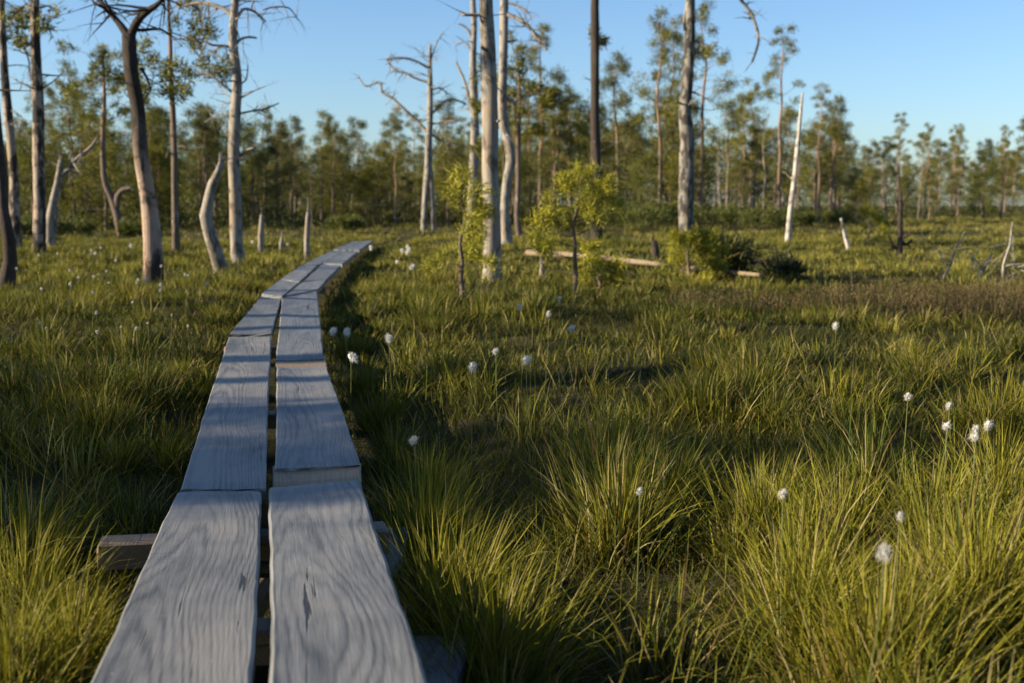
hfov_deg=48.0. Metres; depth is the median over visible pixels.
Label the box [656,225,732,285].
bush
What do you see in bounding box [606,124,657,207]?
pine tree
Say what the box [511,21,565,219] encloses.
pine tree
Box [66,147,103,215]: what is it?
pine tree
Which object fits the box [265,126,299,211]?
pine tree
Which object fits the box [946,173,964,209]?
pine tree
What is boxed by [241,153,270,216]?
pine tree
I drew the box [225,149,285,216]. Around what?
pine tree
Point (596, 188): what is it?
pine sapling
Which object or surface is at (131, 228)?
shrub
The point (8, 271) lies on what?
pine tree
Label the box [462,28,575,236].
pine tree
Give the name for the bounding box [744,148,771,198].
pine tree
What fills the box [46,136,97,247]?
dead tree
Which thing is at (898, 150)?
pine tree
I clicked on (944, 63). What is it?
sky
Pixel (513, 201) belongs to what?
pine tree
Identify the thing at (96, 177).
pine tree
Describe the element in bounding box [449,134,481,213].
pine tree
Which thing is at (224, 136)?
pine tree
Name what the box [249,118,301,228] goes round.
pine tree
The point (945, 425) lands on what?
cotton grass
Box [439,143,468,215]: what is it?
pine tree
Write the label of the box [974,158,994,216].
pine tree
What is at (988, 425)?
cotton grass
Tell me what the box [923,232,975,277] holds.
dead branch
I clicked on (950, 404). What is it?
cotton grass
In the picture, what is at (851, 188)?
pine tree
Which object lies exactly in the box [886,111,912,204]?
pine tree
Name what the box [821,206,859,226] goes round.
shrub
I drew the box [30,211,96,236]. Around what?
shrub
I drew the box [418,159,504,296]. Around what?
pine sapling
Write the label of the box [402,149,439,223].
pine tree
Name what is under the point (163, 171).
pine tree
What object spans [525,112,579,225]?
pine tree
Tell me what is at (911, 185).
pine tree
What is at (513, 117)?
pine tree
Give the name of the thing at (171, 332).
cotton grass
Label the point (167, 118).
pine tree
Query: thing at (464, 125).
pine tree
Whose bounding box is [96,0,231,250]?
pine tree
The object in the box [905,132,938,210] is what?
pine tree
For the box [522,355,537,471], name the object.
cotton grass
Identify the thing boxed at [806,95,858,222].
pine tree
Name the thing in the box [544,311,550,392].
cotton grass
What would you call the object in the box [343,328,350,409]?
cotton grass
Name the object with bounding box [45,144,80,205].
pine tree
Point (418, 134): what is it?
pine tree
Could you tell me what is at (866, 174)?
pine tree
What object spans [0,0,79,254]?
pine tree
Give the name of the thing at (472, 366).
cotton grass
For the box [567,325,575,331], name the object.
cotton grass
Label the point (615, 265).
pine sapling
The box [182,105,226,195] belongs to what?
pine tree
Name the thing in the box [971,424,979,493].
cotton grass
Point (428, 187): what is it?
dead tree
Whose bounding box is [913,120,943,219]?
pine tree
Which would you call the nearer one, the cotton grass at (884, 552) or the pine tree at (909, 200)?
the cotton grass at (884, 552)
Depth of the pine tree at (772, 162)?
64.98 m
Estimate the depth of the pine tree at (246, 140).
49.80 m
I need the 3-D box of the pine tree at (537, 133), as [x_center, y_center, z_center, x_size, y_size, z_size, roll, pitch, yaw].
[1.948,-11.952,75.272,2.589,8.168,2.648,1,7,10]
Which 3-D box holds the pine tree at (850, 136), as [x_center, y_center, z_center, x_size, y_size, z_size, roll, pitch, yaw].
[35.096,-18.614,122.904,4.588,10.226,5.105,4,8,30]
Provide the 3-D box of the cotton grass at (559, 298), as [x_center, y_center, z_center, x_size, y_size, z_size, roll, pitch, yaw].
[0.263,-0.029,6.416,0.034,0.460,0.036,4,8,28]
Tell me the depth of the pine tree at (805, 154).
86.91 m
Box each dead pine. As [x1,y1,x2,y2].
[47,0,196,285]
[165,0,307,263]
[438,0,515,283]
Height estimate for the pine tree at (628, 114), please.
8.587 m
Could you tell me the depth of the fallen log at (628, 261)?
15.67 m
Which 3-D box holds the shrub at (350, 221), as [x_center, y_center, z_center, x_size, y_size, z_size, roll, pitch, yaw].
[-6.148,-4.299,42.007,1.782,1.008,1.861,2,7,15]
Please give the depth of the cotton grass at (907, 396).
3.19 m
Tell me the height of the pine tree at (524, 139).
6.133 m
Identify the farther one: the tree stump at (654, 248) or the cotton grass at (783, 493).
the tree stump at (654, 248)
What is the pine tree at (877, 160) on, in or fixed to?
on the ground at (262, 674)
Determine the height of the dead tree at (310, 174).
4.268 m
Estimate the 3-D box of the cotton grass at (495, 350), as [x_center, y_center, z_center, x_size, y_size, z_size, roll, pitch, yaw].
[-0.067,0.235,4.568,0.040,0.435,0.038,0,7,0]
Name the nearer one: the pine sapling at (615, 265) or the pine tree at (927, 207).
the pine sapling at (615, 265)
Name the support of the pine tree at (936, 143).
on the ground at (262, 674)
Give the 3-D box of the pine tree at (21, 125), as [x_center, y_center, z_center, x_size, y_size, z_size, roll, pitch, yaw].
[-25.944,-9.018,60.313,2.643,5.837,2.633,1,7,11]
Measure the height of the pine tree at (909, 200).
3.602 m
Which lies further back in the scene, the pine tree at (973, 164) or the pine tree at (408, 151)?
the pine tree at (973, 164)
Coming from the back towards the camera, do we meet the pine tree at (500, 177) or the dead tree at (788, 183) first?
the dead tree at (788, 183)
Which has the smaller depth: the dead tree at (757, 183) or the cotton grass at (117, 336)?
the cotton grass at (117, 336)
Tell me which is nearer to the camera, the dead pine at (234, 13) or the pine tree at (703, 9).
the dead pine at (234, 13)
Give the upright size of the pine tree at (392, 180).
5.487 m
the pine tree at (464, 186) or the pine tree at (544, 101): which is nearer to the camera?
the pine tree at (544, 101)
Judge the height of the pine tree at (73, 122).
6.421 m
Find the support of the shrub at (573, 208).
on the ground at (262, 674)
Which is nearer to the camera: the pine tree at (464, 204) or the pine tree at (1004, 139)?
the pine tree at (464, 204)
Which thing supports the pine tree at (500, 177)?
on the ground at (262, 674)
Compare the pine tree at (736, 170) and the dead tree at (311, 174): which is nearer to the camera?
the pine tree at (736, 170)
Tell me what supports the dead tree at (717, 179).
on the ground at (262, 674)
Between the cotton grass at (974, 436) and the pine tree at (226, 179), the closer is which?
the cotton grass at (974, 436)
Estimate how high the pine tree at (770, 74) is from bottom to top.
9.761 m
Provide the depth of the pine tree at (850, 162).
117.61 m
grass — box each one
[37,321,43,377]
[117,318,118,356]
[166,314,172,365]
[329,327,339,402]
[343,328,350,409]
[347,352,357,432]
[384,334,392,399]
[407,436,419,551]
[468,361,476,373]
[492,348,499,453]
[517,304,521,377]
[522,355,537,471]
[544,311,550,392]
[557,297,560,376]
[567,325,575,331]
[632,488,642,658]
[777,488,788,675]
[831,322,839,405]
[868,539,894,682]
[887,511,903,661]
[893,392,911,520]
[930,401,952,513]
[941,421,951,543]
[963,431,979,539]
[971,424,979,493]
[983,420,995,513]
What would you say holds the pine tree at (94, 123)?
on the ground at (262, 674)
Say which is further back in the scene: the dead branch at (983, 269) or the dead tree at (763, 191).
the dead tree at (763, 191)
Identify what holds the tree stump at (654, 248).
on the ground at (262, 674)
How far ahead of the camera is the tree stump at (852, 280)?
13.54 m
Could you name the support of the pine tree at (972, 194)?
on the ground at (262, 674)
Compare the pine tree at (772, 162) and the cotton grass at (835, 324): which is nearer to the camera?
the cotton grass at (835, 324)
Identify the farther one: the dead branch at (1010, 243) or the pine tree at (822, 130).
the pine tree at (822, 130)
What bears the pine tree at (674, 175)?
on the ground at (262, 674)
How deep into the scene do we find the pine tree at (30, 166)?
58.18 m
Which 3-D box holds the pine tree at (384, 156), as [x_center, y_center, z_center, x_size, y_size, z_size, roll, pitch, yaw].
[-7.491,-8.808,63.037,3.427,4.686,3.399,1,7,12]
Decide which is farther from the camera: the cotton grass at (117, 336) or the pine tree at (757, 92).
the pine tree at (757, 92)
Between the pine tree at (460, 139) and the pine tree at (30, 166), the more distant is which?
the pine tree at (460, 139)
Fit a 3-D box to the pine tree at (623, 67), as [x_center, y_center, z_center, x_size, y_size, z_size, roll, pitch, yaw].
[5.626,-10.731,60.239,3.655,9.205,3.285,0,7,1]
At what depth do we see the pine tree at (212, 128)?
81.01 m
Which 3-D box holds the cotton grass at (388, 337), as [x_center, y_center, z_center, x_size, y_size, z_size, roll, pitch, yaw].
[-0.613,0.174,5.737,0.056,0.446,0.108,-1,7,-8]
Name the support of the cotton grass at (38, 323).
on the ground at (262, 674)
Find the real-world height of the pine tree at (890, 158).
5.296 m
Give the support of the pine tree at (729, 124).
on the ground at (262, 674)
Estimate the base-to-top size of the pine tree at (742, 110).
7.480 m
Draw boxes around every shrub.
[0,210,32,238]
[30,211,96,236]
[114,216,168,236]
[320,212,368,232]
[536,202,581,227]
[584,200,638,231]
[615,200,676,233]
[649,200,696,227]
[693,201,741,228]
[713,205,764,230]
[735,205,787,232]
[777,207,821,229]
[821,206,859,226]
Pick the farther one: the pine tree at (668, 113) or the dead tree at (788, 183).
the dead tree at (788, 183)
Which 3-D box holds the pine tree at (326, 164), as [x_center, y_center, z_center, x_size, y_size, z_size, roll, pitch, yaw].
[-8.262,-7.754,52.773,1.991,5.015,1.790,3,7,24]
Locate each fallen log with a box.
[525,246,761,276]
[748,251,793,263]
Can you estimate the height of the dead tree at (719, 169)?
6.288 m
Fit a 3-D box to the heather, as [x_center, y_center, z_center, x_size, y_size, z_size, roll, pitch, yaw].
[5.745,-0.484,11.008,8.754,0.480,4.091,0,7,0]
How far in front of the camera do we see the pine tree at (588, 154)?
74.07 m
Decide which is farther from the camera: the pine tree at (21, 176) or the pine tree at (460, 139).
the pine tree at (460, 139)
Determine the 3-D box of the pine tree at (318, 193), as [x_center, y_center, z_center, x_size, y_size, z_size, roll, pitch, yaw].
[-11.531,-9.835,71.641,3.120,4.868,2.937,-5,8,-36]
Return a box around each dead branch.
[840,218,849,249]
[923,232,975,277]
[949,229,1015,279]
[966,222,1023,283]
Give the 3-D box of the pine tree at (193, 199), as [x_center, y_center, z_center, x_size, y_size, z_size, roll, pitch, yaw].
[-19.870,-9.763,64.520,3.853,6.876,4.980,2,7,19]
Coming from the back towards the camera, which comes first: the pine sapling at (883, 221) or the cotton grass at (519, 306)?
the pine sapling at (883, 221)
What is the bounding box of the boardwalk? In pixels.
[91,241,466,682]
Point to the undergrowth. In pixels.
(297, 220)
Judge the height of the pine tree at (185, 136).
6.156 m
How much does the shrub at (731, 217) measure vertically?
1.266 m
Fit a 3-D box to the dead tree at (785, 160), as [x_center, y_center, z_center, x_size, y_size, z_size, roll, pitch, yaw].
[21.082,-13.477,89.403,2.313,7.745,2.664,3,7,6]
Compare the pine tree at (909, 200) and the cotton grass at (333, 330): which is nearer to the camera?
the cotton grass at (333, 330)
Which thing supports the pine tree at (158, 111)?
on the ground at (262, 674)
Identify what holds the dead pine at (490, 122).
on the ground at (262, 674)
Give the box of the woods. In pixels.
[3,127,1023,211]
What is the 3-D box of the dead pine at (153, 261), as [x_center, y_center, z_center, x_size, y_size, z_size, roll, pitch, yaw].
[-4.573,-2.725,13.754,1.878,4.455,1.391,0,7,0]
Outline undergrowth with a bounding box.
[20,199,1023,230]
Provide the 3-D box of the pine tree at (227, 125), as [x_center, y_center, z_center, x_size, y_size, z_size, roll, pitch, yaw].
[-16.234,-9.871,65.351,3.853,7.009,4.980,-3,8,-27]
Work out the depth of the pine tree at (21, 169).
50.98 m
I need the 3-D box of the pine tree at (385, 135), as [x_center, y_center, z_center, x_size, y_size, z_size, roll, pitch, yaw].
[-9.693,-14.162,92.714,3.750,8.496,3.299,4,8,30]
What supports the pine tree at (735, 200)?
on the ground at (262, 674)
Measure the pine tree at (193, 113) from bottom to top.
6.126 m
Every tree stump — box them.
[539,257,544,280]
[651,235,658,258]
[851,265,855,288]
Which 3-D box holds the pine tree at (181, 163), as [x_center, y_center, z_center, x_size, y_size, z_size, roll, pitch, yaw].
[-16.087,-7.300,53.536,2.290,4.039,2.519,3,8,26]
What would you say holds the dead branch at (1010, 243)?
on the ground at (262, 674)
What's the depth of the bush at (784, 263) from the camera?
14.79 m
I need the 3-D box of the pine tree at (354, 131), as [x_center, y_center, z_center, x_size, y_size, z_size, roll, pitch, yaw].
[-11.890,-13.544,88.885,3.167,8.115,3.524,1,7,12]
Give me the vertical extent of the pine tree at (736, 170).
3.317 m
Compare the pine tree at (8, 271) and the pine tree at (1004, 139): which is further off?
the pine tree at (1004, 139)
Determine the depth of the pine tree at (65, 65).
45.55 m
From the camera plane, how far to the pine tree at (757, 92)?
87.18 m
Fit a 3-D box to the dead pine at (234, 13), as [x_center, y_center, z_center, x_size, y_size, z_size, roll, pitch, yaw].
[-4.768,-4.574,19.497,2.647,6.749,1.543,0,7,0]
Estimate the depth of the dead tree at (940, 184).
143.73 m
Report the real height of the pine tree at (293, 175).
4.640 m
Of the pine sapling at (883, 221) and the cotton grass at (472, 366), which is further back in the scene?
the pine sapling at (883, 221)
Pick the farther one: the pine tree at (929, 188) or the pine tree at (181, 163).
the pine tree at (929, 188)
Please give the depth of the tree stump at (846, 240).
25.98 m
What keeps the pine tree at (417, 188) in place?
on the ground at (262, 674)
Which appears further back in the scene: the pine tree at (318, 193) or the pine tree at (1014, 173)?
the pine tree at (1014, 173)
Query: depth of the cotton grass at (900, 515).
2.21 m
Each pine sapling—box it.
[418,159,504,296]
[518,157,636,298]
[565,243,631,290]
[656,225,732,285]
[848,201,893,243]
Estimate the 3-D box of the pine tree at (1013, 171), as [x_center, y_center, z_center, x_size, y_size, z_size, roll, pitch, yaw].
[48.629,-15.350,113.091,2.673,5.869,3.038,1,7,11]
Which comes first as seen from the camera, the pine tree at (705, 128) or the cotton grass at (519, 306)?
the cotton grass at (519, 306)
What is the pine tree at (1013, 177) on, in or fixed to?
on the ground at (262, 674)
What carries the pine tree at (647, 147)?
on the ground at (262, 674)
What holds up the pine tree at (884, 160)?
on the ground at (262, 674)
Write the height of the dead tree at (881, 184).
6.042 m
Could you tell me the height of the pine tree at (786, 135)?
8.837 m
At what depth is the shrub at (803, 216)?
46.62 m
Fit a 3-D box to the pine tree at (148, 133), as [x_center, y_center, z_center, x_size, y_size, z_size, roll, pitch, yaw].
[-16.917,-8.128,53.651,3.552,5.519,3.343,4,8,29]
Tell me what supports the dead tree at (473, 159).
on the ground at (262, 674)
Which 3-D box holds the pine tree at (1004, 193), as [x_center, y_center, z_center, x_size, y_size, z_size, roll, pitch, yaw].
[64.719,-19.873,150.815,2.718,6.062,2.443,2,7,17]
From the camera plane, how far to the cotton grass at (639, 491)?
2.61 m
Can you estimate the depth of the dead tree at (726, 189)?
64.84 m
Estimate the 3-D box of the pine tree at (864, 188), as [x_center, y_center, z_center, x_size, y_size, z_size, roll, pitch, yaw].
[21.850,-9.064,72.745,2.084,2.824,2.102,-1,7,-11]
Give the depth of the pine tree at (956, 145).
131.84 m
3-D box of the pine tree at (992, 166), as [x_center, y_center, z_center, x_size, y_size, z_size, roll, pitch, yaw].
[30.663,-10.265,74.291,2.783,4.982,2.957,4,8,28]
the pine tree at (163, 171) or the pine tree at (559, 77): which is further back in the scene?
the pine tree at (559, 77)
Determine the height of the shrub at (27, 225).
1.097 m
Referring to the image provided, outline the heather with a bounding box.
[662,272,1023,326]
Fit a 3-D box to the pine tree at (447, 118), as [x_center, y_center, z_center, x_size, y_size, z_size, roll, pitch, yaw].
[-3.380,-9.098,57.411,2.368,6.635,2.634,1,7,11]
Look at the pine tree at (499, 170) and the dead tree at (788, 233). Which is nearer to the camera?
the dead tree at (788, 233)
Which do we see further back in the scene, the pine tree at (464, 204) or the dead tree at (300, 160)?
the dead tree at (300, 160)
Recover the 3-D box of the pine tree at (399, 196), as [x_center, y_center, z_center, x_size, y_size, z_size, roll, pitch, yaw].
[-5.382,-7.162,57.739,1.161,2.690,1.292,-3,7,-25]
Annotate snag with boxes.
[199,152,257,272]
[874,162,929,257]
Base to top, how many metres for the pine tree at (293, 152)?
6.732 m
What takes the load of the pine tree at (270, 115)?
on the ground at (262, 674)
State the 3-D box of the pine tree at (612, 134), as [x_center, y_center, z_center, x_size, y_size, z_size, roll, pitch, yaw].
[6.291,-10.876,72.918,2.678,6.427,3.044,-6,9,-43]
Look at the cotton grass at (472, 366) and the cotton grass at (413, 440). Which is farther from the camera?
the cotton grass at (472, 366)
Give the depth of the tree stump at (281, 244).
25.91 m
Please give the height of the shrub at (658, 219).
1.444 m
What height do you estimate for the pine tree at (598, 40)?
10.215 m
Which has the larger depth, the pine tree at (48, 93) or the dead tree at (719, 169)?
the dead tree at (719, 169)
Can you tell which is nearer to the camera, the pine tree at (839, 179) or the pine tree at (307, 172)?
the pine tree at (307, 172)
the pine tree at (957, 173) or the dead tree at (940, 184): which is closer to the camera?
the pine tree at (957, 173)
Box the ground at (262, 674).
[0,206,1023,682]
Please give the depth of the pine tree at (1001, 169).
159.16 m
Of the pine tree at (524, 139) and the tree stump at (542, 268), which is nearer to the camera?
the tree stump at (542, 268)
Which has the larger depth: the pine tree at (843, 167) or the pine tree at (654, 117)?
the pine tree at (654, 117)
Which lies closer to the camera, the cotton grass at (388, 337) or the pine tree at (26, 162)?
the cotton grass at (388, 337)
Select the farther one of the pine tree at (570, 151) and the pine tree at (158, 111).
the pine tree at (570, 151)
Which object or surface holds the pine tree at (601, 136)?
on the ground at (262, 674)
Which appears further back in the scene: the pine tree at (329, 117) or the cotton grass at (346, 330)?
the pine tree at (329, 117)
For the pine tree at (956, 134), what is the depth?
146.67 m
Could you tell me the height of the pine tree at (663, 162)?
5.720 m
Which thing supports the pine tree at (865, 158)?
on the ground at (262, 674)
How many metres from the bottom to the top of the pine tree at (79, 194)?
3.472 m
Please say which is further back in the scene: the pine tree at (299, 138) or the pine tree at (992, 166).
the pine tree at (299, 138)
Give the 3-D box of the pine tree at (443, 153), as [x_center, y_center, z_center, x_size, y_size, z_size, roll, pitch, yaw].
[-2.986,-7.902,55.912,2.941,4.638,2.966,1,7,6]
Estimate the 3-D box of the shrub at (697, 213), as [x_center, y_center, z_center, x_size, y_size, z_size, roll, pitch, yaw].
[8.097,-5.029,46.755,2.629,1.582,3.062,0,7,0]
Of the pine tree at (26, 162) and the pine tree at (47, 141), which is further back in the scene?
the pine tree at (47, 141)
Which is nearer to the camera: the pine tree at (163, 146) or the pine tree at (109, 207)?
the pine tree at (163, 146)
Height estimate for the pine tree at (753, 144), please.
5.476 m
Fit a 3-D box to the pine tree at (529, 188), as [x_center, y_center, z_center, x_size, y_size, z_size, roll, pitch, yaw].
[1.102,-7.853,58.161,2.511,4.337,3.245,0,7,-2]
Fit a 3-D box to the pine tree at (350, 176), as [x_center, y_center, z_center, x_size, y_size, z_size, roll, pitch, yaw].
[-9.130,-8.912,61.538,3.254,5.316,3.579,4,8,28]
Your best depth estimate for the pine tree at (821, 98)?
58.71 m
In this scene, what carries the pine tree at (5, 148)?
on the ground at (262, 674)
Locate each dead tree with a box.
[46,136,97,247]
[53,142,74,218]
[117,153,126,216]
[294,129,300,212]
[299,148,316,205]
[301,145,317,213]
[351,145,361,209]
[352,28,470,230]
[450,0,481,226]
[478,0,548,244]
[702,135,735,219]
[710,133,728,207]
[713,132,725,209]
[718,129,740,208]
[748,129,766,206]
[758,125,777,216]
[774,121,793,205]
[783,92,803,241]
[784,133,802,210]
[784,154,793,212]
[874,150,886,211]
[933,136,944,211]
[1012,166,1018,207]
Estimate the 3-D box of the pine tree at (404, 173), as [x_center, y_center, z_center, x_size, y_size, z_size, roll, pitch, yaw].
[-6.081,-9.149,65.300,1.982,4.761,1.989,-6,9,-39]
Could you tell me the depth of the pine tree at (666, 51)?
60.50 m
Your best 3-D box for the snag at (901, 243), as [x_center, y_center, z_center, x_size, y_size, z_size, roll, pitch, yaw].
[7.519,-2.461,22.224,0.870,1.995,1.227,6,9,43]
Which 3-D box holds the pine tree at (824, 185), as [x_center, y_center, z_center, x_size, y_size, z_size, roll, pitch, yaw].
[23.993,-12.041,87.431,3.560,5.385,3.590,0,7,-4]
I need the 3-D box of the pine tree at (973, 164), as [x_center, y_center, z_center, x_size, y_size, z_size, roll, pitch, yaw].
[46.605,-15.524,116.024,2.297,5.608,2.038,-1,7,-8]
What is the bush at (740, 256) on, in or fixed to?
on the ground at (262, 674)
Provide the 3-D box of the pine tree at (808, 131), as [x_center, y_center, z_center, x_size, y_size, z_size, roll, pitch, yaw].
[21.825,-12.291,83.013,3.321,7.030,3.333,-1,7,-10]
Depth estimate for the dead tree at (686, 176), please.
33.95 m
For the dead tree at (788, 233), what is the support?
on the ground at (262, 674)
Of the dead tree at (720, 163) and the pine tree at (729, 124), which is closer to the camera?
the dead tree at (720, 163)
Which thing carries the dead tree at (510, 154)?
on the ground at (262, 674)
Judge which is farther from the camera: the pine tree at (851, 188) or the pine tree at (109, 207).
the pine tree at (851, 188)
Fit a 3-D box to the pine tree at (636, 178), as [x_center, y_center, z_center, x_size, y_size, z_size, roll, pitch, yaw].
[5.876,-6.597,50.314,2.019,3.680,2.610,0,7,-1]
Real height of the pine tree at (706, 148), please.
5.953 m
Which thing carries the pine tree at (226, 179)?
on the ground at (262, 674)
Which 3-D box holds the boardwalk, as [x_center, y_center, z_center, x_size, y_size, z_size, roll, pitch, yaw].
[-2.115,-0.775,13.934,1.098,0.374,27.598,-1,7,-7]
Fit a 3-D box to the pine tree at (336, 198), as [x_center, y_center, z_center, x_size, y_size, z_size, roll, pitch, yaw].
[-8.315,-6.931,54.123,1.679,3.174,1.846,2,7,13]
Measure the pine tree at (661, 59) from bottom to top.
9.971 m
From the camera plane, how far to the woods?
114.15 m
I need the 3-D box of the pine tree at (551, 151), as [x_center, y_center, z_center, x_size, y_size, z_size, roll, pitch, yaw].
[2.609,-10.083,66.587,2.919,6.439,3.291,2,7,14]
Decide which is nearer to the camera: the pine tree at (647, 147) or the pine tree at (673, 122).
the pine tree at (673, 122)
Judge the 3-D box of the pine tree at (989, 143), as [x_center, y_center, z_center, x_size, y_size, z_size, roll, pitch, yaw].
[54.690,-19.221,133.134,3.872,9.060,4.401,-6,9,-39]
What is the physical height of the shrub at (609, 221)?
1.310 m
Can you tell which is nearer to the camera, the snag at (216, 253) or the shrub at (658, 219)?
the snag at (216, 253)
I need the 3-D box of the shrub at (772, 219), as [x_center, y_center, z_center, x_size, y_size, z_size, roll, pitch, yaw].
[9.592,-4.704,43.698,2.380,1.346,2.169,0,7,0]
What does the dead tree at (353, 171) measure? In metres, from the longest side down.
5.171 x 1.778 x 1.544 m
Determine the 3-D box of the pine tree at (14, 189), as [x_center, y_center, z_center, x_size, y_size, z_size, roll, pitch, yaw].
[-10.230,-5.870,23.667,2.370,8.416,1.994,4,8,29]
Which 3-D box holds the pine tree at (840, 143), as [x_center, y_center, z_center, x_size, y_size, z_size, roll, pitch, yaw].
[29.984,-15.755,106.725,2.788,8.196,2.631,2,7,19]
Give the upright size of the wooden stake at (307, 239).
1.175 m
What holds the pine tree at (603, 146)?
on the ground at (262, 674)
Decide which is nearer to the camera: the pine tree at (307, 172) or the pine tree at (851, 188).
the pine tree at (307, 172)
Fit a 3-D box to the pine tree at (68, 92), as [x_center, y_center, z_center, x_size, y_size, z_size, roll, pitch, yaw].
[-13.481,-6.630,37.254,3.714,6.674,2.656,5,9,38]
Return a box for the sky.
[0,0,1023,205]
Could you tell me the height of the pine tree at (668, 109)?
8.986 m
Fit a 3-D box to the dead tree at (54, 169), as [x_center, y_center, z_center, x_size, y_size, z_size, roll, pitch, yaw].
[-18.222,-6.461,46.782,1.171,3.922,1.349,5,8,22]
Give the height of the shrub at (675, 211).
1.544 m
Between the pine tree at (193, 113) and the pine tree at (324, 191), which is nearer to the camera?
the pine tree at (193, 113)
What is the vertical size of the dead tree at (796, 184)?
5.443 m
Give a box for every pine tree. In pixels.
[0,0,50,249]
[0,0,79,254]
[0,77,41,289]
[4,140,31,215]
[4,142,30,212]
[6,121,70,218]
[8,116,30,186]
[8,139,62,209]
[17,148,47,215]
[22,80,63,212]
[30,129,70,211]
[44,57,96,229]
[45,34,152,235]
[45,85,134,221]
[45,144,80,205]
[59,116,138,229]
[63,147,98,219]
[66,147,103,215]
[70,139,108,209]
[75,102,107,203]
[81,128,130,214]
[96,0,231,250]
[107,117,134,210]
[108,111,183,216]
[124,142,183,227]
[125,106,198,212]
[126,94,179,192]
[126,104,184,186]
[137,134,179,220]
[139,146,187,221]
[169,100,227,210]
[169,117,248,223]
[177,130,197,212]
[180,115,224,201]
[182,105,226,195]
[193,103,227,211]
[195,108,261,215]
[220,116,289,227]
[221,169,242,211]
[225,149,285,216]
[240,122,257,210]
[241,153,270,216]
[248,101,281,225]
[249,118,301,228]
[249,133,306,212]
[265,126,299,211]
[273,112,313,223]
[277,138,309,213]
[292,132,314,206]
[298,168,322,227]
[300,108,342,219]
[302,146,351,214]
[307,149,345,215]
[312,120,352,215]
[316,125,372,216]
[317,163,350,222]
[339,178,361,211]
[343,116,375,209]
[345,140,401,220]
[350,170,384,218]
[353,159,397,222]
[368,146,409,212]
[375,116,409,205]
[378,107,413,224]
[382,152,407,203]
[391,139,421,216]
[397,172,414,223]
[401,112,425,212]
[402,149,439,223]
[411,171,442,214]
[421,94,468,223]
[427,133,467,224]
[435,137,479,213]
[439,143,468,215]
[447,153,481,213]
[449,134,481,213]
[451,181,481,222]
[456,116,470,210]
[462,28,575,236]
[479,145,512,203]
[480,135,533,216]
[498,79,548,212]
[500,116,524,210]
[510,118,545,216]
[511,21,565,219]
[511,144,550,224]
[524,101,551,193]
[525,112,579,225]
[527,62,579,205]
[532,111,574,205]
[544,88,590,225]
[549,108,589,198]
[556,96,632,224]
[577,116,606,189]
[584,0,611,239]
[585,117,621,183]
[586,48,650,201]
[589,132,626,205]
[600,123,631,193]
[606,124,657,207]
[614,109,650,203]
[620,113,658,205]
[625,149,665,227]
[628,4,682,225]
[637,13,700,203]
[642,100,677,176]
[643,92,716,212]
[643,121,677,207]
[651,80,679,201]
[655,100,717,199]
[662,147,700,226]
[666,0,744,225]
[669,126,713,200]
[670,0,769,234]
[695,117,716,209]
[698,96,762,206]
[717,123,752,205]
[723,92,768,207]
[725,158,753,225]
[730,76,774,207]
[737,123,777,208]
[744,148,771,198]
[751,125,809,212]
[755,20,805,223]
[767,106,810,203]
[787,129,809,208]
[798,124,832,213]
[799,122,828,207]
[801,82,839,223]
[804,147,850,212]
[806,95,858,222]
[811,114,861,209]
[823,120,857,209]
[825,151,846,198]
[826,130,846,190]
[831,121,860,206]
[838,167,870,216]
[843,177,873,219]
[851,166,882,211]
[853,144,876,203]
[864,139,885,206]
[869,140,901,216]
[873,136,892,208]
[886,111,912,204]
[888,135,912,212]
[893,177,917,212]
[896,168,919,210]
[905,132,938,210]
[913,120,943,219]
[915,162,940,218]
[920,137,955,213]
[922,189,939,214]
[940,144,967,211]
[944,155,972,217]
[945,123,965,208]
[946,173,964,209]
[947,127,970,208]
[961,174,993,214]
[962,146,1007,218]
[963,161,979,206]
[970,136,1000,206]
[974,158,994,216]
[988,124,1018,219]
[993,146,1009,208]
[994,155,1020,211]
[996,141,1012,209]
[996,169,1012,200]
[1004,150,1023,206]
[1005,151,1023,208]
[1007,115,1023,185]
[1010,136,1023,192]
[1016,175,1023,199]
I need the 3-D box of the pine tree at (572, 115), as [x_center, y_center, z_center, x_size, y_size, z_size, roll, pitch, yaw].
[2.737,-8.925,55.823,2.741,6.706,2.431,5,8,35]
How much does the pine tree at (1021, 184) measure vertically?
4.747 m
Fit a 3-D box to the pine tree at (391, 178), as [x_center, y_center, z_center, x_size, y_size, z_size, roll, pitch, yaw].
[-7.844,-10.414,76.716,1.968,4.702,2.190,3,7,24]
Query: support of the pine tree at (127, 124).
on the ground at (262, 674)
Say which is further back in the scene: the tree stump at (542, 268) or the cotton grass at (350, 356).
the tree stump at (542, 268)
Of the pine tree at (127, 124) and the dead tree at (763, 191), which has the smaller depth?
the dead tree at (763, 191)
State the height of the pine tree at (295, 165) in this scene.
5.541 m
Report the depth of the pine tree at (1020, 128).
144.58 m
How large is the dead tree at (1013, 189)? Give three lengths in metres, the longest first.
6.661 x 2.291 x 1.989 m
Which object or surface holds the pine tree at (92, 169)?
on the ground at (262, 674)
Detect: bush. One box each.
[693,225,765,279]
[752,245,814,280]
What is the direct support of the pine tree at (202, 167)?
on the ground at (262, 674)
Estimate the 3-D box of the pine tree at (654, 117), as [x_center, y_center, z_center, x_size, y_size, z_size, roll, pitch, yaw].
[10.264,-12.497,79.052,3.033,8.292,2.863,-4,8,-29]
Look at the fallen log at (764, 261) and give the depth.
16.98 m

